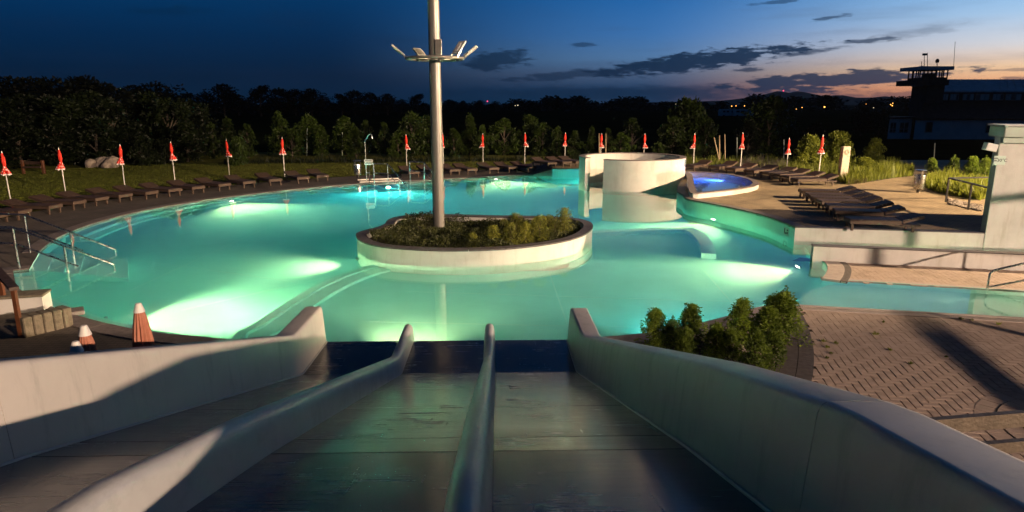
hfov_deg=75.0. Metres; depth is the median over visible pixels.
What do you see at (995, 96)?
window
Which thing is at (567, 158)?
sun lounger
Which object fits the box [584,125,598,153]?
young tree
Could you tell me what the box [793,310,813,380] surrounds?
kerb course
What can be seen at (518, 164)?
sun lounger
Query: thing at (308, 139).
young tree
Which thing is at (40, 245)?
pool coping
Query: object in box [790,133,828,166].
bright bush
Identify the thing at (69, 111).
hedge tree
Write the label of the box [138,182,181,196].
sun lounger
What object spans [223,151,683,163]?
tall grass
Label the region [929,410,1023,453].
steps
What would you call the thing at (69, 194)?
sun lounger
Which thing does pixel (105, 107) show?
hedge tree
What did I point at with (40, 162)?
timber bench
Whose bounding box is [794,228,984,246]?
channel back wall
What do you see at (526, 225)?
pine shrub
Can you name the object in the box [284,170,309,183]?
sun lounger
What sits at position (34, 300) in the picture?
pool seat wall
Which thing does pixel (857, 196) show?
sun lounger
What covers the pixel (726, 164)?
sun lounger
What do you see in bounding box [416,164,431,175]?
sun lounger
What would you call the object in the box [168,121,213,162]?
thicket bush
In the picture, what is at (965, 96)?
window
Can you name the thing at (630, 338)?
bank coping
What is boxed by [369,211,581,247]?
ground cover
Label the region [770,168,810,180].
sun lounger
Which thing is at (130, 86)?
tree
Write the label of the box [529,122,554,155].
young tree
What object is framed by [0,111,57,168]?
thicket bush
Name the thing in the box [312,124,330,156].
young tree
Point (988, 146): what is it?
wall lamp
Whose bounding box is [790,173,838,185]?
sun lounger
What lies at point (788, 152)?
closed parasol
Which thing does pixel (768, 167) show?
sun lounger
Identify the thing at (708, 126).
broad bush
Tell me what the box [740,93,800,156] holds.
tree
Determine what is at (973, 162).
conifer shrub
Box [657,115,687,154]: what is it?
broad bush
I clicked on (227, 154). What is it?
closed parasol
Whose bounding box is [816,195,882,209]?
sun lounger
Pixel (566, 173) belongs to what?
back wall
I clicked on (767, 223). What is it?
pool wall
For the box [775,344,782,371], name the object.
kerb course
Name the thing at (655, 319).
box shrub
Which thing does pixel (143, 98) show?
hedge tree
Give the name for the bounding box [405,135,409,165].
closed parasol
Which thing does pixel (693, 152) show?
broad bush
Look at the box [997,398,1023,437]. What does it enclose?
kerb ring
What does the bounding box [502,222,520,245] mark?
pine shrub
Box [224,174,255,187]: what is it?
sun lounger
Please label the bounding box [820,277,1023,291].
channel edge stone
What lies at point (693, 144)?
closed parasol
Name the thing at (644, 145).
closed parasol
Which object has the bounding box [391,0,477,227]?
light mast
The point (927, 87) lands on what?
control tower
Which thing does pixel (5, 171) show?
closed parasol
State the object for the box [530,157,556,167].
sun lounger
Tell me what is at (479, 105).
tree
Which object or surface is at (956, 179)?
terrace railing
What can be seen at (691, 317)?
box shrub
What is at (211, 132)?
young tree
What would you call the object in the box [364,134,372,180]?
pool shower
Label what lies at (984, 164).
conifer shrub
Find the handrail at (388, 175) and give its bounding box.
[373,163,409,188]
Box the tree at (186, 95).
[177,92,200,102]
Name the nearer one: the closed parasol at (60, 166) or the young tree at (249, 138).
the closed parasol at (60, 166)
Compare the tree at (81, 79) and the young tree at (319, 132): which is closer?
the young tree at (319, 132)
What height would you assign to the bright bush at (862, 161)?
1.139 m
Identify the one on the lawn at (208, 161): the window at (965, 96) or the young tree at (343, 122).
the young tree at (343, 122)
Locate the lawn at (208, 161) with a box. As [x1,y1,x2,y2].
[0,152,773,218]
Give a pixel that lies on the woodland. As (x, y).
(575, 103)
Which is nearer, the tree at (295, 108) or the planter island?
the planter island
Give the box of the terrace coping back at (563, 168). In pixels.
[552,168,578,169]
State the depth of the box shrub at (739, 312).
11.81 m
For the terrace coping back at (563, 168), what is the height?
0.085 m
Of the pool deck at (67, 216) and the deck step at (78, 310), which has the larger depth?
the pool deck at (67, 216)
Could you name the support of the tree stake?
on the lawn at (208, 161)
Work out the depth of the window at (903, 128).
82.44 m
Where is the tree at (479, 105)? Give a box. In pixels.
[474,100,488,111]
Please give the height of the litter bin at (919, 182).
1.004 m
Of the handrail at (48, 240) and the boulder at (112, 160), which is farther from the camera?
the boulder at (112, 160)
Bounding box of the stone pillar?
[837,146,850,178]
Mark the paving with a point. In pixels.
(983, 360)
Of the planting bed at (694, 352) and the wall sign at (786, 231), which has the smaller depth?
the planting bed at (694, 352)
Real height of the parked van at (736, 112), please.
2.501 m
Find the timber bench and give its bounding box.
[20,160,45,173]
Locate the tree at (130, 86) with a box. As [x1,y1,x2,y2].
[123,84,160,98]
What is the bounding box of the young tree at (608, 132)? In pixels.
[602,127,613,152]
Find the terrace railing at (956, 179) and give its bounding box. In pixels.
[945,177,988,209]
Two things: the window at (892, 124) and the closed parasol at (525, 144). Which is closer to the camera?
the closed parasol at (525, 144)
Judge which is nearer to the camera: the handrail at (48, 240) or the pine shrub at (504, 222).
the handrail at (48, 240)
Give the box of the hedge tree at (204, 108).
[189,102,225,154]
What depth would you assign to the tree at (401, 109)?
282.13 m
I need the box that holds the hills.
[599,91,906,104]
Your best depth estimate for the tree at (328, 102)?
263.08 m
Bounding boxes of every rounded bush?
[151,138,178,164]
[226,136,250,165]
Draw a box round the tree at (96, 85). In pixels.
[60,79,136,105]
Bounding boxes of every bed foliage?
[925,165,988,199]
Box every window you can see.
[889,122,896,132]
[899,122,908,132]
[924,122,933,132]
[949,94,958,99]
[962,94,973,99]
[975,94,989,99]
[985,123,992,132]
[992,94,1003,99]
[1005,94,1021,99]
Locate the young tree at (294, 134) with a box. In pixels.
[279,128,305,157]
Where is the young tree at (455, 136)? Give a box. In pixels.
[444,128,466,157]
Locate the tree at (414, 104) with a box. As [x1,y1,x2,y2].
[406,94,429,114]
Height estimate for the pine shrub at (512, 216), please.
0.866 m
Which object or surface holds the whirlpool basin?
in the terrace
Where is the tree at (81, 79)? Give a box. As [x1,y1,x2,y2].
[56,74,94,97]
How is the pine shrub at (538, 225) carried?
on the planter island
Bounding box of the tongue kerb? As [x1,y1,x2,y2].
[840,262,851,282]
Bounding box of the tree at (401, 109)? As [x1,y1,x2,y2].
[393,99,409,113]
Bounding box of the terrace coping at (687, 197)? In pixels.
[677,186,805,227]
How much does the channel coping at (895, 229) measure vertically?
0.080 m
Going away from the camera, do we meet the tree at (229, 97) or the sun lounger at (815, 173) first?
the sun lounger at (815, 173)
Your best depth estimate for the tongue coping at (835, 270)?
17.00 m
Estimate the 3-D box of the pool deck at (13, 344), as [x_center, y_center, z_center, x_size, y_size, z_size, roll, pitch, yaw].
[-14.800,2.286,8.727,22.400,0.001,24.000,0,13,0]
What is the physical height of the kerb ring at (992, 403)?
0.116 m
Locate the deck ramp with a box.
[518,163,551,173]
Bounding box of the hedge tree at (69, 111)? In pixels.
[42,98,99,163]
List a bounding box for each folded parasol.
[69,340,83,352]
[78,325,96,350]
[132,302,154,346]
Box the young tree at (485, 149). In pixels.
[477,124,491,157]
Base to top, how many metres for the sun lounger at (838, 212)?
0.528 m
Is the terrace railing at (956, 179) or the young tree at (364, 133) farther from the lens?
the young tree at (364, 133)
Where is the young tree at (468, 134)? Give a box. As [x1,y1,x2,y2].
[460,113,481,155]
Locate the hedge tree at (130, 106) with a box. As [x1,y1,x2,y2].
[110,98,156,147]
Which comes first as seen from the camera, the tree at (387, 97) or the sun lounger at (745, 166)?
the sun lounger at (745, 166)
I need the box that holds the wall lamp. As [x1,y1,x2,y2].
[982,142,998,151]
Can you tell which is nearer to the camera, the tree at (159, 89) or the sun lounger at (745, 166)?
the sun lounger at (745, 166)
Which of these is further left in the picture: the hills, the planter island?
the planter island
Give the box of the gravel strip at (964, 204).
[947,198,983,210]
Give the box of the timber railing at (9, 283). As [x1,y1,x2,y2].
[0,267,22,336]
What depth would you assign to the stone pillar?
34.05 m
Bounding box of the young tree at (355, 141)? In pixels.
[348,125,364,157]
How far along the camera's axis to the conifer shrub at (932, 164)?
35.73 m
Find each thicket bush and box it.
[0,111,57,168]
[32,116,87,165]
[65,115,128,165]
[106,126,145,162]
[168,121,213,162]
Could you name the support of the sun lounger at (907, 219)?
on the terrace
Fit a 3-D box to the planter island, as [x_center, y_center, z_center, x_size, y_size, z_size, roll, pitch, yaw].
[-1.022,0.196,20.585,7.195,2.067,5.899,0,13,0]
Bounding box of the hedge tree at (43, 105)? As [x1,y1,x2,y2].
[25,93,79,159]
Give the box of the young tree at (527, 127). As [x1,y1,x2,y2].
[514,113,544,154]
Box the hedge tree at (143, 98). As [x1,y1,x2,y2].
[125,90,166,142]
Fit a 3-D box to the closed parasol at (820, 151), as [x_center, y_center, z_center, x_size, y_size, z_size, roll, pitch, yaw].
[15.941,-5.138,34.469,0.364,2.260,0.352,-7,14,-35]
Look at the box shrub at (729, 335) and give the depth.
11.06 m
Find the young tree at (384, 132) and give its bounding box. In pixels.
[371,121,392,155]
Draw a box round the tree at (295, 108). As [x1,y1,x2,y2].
[278,88,308,115]
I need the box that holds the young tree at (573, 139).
[564,129,586,156]
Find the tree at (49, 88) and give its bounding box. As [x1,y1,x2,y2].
[10,75,105,110]
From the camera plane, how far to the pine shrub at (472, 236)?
18.35 m
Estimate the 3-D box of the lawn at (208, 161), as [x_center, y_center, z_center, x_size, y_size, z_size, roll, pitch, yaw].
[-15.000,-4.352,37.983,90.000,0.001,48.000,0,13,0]
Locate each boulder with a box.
[84,159,95,167]
[95,157,107,166]
[101,161,110,167]
[105,156,119,167]
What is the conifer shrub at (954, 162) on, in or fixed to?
on the terrace
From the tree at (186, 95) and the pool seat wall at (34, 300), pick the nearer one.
the pool seat wall at (34, 300)
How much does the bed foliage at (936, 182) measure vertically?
0.860 m
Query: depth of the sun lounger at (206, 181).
33.25 m
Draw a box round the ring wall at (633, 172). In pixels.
[579,152,685,191]
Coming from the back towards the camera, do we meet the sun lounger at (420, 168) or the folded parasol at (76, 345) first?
the sun lounger at (420, 168)
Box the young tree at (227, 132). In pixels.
[218,115,236,154]
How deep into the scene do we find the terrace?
26.78 m
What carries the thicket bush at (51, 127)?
on the lawn at (208, 161)
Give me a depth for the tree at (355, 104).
251.48 m
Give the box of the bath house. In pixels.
[980,124,1023,248]
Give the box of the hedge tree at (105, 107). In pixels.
[78,96,146,160]
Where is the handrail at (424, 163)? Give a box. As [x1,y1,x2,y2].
[409,161,431,182]
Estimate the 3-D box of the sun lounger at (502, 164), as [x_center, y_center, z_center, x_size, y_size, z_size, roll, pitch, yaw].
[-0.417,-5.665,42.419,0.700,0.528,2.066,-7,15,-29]
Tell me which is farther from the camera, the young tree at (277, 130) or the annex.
the annex
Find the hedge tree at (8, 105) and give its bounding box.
[0,97,43,163]
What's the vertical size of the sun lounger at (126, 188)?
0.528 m
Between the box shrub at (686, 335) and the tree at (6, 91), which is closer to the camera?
the box shrub at (686, 335)
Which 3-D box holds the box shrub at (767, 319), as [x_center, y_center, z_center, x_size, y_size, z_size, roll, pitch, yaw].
[4.499,1.252,11.701,0.729,0.808,0.632,2,13,7]
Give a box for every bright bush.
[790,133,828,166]
[823,130,855,164]
[851,156,875,167]
[862,137,886,161]
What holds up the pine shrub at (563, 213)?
on the planter island
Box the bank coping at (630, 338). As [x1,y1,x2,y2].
[604,306,761,343]
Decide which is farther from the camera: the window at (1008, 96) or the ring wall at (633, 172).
the window at (1008, 96)
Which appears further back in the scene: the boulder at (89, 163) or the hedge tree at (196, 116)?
the hedge tree at (196, 116)
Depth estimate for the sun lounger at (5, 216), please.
24.05 m
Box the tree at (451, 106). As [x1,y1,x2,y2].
[442,99,457,112]
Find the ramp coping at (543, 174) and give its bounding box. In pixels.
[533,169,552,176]
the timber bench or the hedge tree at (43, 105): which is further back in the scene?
the hedge tree at (43, 105)
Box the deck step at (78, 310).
[71,306,84,314]
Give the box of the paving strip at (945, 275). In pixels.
[844,263,1023,288]
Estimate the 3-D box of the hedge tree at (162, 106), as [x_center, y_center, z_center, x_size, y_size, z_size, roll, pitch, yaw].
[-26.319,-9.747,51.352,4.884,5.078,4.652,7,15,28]
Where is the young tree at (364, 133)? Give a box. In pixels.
[359,119,373,154]
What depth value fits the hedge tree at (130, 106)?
52.65 m
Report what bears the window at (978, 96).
in the hangar
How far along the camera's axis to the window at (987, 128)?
81.48 m
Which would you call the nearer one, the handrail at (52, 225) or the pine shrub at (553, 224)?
the handrail at (52, 225)
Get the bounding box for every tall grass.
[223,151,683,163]
[685,152,916,183]
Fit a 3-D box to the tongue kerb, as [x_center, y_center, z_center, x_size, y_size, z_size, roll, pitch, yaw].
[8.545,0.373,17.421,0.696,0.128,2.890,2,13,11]
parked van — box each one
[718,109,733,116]
[732,109,753,116]
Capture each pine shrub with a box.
[466,232,479,247]
[484,225,502,246]
[500,219,507,233]
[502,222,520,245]
[508,213,524,235]
[516,221,534,243]
[528,218,540,237]
[531,215,552,241]
[542,214,553,230]
[549,218,561,235]
[555,207,572,234]
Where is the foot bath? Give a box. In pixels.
[357,178,400,182]
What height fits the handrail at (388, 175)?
1.952 m
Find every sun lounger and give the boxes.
[0,198,62,214]
[0,208,31,220]
[0,212,9,221]
[28,194,86,209]
[55,190,108,205]
[85,187,132,202]
[112,185,158,199]
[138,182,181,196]
[166,180,204,193]
[194,177,230,190]
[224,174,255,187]
[254,172,281,185]
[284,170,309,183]
[306,169,328,181]
[398,165,419,176]
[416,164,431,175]
[443,164,460,174]
[452,163,476,174]
[476,162,498,172]
[493,161,517,172]
[509,161,536,171]
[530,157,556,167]
[545,156,571,166]
[557,156,578,166]
[685,160,711,170]
[708,161,737,172]
[725,163,757,174]
[743,164,778,176]
[759,166,797,178]
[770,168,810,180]
[780,171,825,183]
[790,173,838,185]
[798,185,856,198]
[804,189,865,202]
[810,192,872,206]
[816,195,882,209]
[824,199,893,216]
[832,204,905,220]
[843,212,924,232]
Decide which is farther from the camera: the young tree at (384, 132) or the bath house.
the young tree at (384, 132)
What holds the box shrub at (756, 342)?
on the planting bed at (694, 352)
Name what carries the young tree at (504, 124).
on the lawn at (208, 161)
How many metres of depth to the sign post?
35.61 m
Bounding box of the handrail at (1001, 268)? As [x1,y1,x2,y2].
[986,262,1023,287]
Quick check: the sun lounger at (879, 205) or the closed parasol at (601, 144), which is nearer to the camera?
the sun lounger at (879, 205)
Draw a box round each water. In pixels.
[13,175,1023,341]
[693,176,749,191]
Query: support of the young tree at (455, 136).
on the lawn at (208, 161)
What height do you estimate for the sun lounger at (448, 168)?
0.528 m
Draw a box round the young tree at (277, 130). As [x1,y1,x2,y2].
[264,110,293,154]
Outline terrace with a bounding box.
[551,160,987,230]
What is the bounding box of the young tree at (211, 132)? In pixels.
[203,122,221,158]
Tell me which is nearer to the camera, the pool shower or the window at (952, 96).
the pool shower
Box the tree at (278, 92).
[266,87,296,114]
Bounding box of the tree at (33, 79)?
[15,76,59,92]
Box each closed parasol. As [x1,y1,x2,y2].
[1,151,11,198]
[55,147,65,190]
[116,144,124,184]
[169,141,176,179]
[225,139,231,174]
[279,138,285,176]
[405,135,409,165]
[479,133,483,147]
[524,134,528,163]
[562,132,566,146]
[599,133,603,152]
[643,134,647,148]
[689,134,695,163]
[739,134,744,165]
[784,138,790,163]
[817,135,824,176]
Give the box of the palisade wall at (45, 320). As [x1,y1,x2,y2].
[15,305,72,337]
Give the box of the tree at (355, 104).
[339,89,367,114]
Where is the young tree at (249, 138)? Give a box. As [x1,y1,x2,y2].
[238,123,258,157]
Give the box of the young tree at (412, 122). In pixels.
[395,110,429,156]
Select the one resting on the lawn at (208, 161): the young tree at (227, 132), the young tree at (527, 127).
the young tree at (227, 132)
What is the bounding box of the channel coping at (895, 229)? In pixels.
[797,226,984,233]
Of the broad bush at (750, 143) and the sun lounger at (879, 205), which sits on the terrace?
the sun lounger at (879, 205)
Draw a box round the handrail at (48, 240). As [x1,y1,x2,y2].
[0,226,114,269]
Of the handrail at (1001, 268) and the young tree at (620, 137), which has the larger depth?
the young tree at (620, 137)
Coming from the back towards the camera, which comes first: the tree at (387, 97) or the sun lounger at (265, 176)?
the tree at (387, 97)
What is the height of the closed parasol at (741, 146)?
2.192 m
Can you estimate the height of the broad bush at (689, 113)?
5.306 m
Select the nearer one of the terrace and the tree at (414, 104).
the terrace
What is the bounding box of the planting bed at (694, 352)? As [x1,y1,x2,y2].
[647,324,778,368]
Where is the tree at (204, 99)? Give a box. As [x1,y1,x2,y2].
[194,92,219,113]
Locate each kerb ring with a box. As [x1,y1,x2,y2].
[974,390,1023,455]
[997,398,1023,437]
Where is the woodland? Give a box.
[217,93,910,111]
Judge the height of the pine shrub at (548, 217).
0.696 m
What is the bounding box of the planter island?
[356,214,592,266]
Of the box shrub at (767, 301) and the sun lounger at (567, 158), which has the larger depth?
the sun lounger at (567, 158)
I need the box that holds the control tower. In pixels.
[896,49,954,136]
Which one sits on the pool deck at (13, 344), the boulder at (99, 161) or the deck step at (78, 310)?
the deck step at (78, 310)
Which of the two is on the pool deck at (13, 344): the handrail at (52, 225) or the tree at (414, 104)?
the handrail at (52, 225)
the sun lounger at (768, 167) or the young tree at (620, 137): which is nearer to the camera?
the sun lounger at (768, 167)
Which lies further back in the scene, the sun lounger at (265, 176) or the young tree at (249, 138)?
the young tree at (249, 138)
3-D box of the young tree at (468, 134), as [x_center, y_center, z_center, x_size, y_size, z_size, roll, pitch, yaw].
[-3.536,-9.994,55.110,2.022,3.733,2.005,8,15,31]
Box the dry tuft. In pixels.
[848,176,866,184]
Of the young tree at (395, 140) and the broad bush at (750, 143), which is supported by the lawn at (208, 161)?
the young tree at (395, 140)
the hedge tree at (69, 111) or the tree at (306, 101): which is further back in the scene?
the tree at (306, 101)
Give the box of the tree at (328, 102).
[313,95,337,114]
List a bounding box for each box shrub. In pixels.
[634,307,669,348]
[655,315,682,350]
[673,324,699,353]
[676,303,708,348]
[700,321,733,359]
[712,325,744,362]
[721,297,762,346]
[736,327,775,370]
[745,304,784,342]
[755,291,794,334]
[761,285,814,346]
[762,330,787,371]
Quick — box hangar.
[913,79,1023,138]
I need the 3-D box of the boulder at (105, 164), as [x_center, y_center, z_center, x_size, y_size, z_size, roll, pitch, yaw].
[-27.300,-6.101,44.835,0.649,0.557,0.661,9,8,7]
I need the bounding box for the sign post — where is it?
[364,159,372,183]
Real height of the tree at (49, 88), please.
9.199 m
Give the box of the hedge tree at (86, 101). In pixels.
[62,89,103,128]
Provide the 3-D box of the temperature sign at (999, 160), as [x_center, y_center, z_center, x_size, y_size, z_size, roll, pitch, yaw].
[14.207,-2.781,19.396,0.351,0.260,0.025,2,13,10]
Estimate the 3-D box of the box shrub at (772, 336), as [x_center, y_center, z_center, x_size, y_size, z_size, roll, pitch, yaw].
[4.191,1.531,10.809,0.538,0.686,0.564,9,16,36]
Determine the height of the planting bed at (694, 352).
0.001 m
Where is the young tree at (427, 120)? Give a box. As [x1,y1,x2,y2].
[415,114,430,154]
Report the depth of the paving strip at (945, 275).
16.70 m
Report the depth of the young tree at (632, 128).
54.11 m
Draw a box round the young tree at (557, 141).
[548,126,566,156]
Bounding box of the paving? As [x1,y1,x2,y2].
[798,306,1023,460]
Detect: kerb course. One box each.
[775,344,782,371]
[779,320,797,376]
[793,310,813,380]
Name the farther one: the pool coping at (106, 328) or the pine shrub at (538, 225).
the pine shrub at (538, 225)
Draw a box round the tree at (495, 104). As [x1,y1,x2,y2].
[489,101,503,111]
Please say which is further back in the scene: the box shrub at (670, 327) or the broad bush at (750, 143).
the broad bush at (750, 143)
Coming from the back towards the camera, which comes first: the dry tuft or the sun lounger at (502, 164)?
the sun lounger at (502, 164)
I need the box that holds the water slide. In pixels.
[0,306,1023,511]
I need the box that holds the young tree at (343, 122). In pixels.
[330,115,357,154]
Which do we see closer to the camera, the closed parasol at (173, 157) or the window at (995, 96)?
the closed parasol at (173, 157)
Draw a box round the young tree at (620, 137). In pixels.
[608,132,636,151]
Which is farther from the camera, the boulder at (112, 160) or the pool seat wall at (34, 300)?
the boulder at (112, 160)
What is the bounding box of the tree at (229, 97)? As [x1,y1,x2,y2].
[201,83,242,116]
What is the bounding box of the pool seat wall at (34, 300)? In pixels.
[0,289,52,314]
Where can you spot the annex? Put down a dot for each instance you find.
(899, 127)
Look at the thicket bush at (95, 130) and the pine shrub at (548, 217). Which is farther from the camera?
the thicket bush at (95, 130)
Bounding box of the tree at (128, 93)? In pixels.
[103,89,137,114]
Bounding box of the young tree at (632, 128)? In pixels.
[617,117,646,152]
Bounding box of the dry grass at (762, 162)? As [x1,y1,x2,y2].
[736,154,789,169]
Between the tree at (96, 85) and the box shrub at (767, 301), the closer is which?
the box shrub at (767, 301)
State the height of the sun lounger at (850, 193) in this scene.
0.528 m
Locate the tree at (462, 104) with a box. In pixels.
[457,100,467,111]
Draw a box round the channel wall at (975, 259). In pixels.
[810,244,1023,270]
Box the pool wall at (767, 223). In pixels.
[13,170,1020,316]
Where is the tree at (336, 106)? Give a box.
[328,94,352,114]
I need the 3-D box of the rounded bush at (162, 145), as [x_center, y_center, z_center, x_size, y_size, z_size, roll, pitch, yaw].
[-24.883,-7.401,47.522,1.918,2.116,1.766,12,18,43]
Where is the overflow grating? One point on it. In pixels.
(911, 313)
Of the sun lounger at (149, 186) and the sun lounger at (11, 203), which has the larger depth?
the sun lounger at (149, 186)
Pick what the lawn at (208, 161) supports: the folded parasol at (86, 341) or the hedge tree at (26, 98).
the hedge tree at (26, 98)
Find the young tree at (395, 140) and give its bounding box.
[386,133,407,157]
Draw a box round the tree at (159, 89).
[129,80,185,109]
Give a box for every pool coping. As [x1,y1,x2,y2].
[2,265,226,343]
[22,174,532,258]
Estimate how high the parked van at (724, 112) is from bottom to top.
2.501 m
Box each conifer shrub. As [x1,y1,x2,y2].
[924,157,939,175]
[944,155,962,174]
[962,155,980,175]
[972,155,991,176]
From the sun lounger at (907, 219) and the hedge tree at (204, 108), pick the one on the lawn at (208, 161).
the hedge tree at (204, 108)
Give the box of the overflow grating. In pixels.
[799,304,1023,322]
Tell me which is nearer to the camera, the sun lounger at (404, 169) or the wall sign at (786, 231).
the wall sign at (786, 231)
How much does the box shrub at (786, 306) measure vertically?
1.113 m
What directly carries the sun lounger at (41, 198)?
on the pool deck at (67, 216)
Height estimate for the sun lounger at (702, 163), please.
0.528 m
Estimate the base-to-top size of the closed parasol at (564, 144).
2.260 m
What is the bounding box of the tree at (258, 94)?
[244,85,281,115]
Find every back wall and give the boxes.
[552,169,578,176]
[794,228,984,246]
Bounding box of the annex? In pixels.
[887,116,914,138]
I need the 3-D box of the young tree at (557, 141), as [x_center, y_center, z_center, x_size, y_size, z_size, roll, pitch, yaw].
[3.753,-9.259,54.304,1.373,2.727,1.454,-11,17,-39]
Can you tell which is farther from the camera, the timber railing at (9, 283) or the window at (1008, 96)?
the window at (1008, 96)
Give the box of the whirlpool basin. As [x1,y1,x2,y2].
[685,171,758,198]
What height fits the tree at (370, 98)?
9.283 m
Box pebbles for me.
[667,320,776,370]
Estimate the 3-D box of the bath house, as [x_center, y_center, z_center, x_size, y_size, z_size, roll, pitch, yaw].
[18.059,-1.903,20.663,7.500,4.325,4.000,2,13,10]
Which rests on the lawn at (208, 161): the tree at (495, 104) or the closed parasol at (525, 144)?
the closed parasol at (525, 144)
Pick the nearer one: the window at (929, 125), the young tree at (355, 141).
the young tree at (355, 141)
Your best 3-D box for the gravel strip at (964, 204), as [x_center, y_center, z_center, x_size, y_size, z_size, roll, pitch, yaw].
[17.333,-1.986,25.625,1.041,0.119,3.253,0,13,0]
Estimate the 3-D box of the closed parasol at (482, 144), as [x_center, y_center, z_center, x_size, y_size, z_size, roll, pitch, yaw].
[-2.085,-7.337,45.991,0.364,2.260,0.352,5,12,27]
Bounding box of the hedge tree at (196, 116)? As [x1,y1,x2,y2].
[159,98,212,156]
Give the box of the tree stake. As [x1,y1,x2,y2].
[724,134,725,159]
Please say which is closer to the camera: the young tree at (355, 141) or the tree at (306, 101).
the young tree at (355, 141)
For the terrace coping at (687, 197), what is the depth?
24.43 m
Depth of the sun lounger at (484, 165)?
41.77 m
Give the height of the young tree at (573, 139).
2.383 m
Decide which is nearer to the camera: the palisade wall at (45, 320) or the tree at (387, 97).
the palisade wall at (45, 320)
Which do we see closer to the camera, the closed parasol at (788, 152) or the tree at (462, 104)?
the closed parasol at (788, 152)
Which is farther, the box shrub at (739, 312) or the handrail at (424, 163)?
the handrail at (424, 163)
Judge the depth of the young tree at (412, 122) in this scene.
53.87 m
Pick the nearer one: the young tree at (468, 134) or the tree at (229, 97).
the young tree at (468, 134)
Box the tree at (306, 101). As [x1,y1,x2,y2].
[296,88,336,115]
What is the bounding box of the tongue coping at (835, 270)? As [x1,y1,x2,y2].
[822,261,844,281]
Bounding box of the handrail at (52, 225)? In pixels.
[0,213,116,253]
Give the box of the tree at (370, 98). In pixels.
[358,92,383,114]
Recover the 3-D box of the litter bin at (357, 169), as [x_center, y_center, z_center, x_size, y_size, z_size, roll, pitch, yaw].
[-8.957,-5.046,38.629,0.464,1.004,0.464,0,13,0]
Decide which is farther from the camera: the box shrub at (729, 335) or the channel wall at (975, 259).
the channel wall at (975, 259)
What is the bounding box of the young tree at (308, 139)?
[293,112,316,154]
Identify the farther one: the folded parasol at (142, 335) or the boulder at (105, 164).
the boulder at (105, 164)
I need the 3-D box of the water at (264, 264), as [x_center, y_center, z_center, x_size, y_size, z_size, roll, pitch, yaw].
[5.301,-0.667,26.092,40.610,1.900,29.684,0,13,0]
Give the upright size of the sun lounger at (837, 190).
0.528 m
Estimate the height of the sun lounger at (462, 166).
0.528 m
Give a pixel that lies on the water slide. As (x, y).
(298, 413)
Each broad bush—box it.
[651,142,664,153]
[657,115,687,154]
[660,95,718,155]
[682,139,704,159]
[697,117,720,158]
[733,118,765,157]
[798,122,829,150]
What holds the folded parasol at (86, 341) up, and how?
on the pool deck at (13, 344)
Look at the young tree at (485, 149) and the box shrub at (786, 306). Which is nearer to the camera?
the box shrub at (786, 306)
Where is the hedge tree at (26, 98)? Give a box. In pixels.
[1,93,45,158]
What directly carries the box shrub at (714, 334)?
on the planting bed at (694, 352)
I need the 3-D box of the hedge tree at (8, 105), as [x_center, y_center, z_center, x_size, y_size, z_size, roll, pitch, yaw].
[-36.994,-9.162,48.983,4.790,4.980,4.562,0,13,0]
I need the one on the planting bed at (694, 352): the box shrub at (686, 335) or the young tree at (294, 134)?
the box shrub at (686, 335)
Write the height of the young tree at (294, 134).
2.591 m
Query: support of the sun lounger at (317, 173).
on the pool deck at (67, 216)
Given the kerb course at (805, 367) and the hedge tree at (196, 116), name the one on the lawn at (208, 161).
the hedge tree at (196, 116)
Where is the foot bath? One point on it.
(377, 180)
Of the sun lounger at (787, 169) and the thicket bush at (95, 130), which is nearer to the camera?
the sun lounger at (787, 169)
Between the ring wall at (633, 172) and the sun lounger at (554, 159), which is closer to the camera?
the ring wall at (633, 172)
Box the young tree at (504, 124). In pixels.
[485,118,521,155]
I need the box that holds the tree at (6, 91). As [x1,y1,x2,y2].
[0,75,39,107]
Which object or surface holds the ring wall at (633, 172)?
on the pool floor
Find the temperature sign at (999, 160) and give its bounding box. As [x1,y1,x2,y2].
[993,156,1006,164]
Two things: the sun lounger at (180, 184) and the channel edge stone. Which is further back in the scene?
the sun lounger at (180, 184)
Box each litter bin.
[353,160,360,177]
[913,169,926,192]
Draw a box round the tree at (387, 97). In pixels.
[368,93,397,114]
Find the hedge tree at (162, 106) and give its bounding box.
[135,96,208,155]
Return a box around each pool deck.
[0,169,528,254]
[0,252,166,357]
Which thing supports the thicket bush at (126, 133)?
on the lawn at (208, 161)
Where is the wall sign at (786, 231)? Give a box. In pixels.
[784,226,788,235]

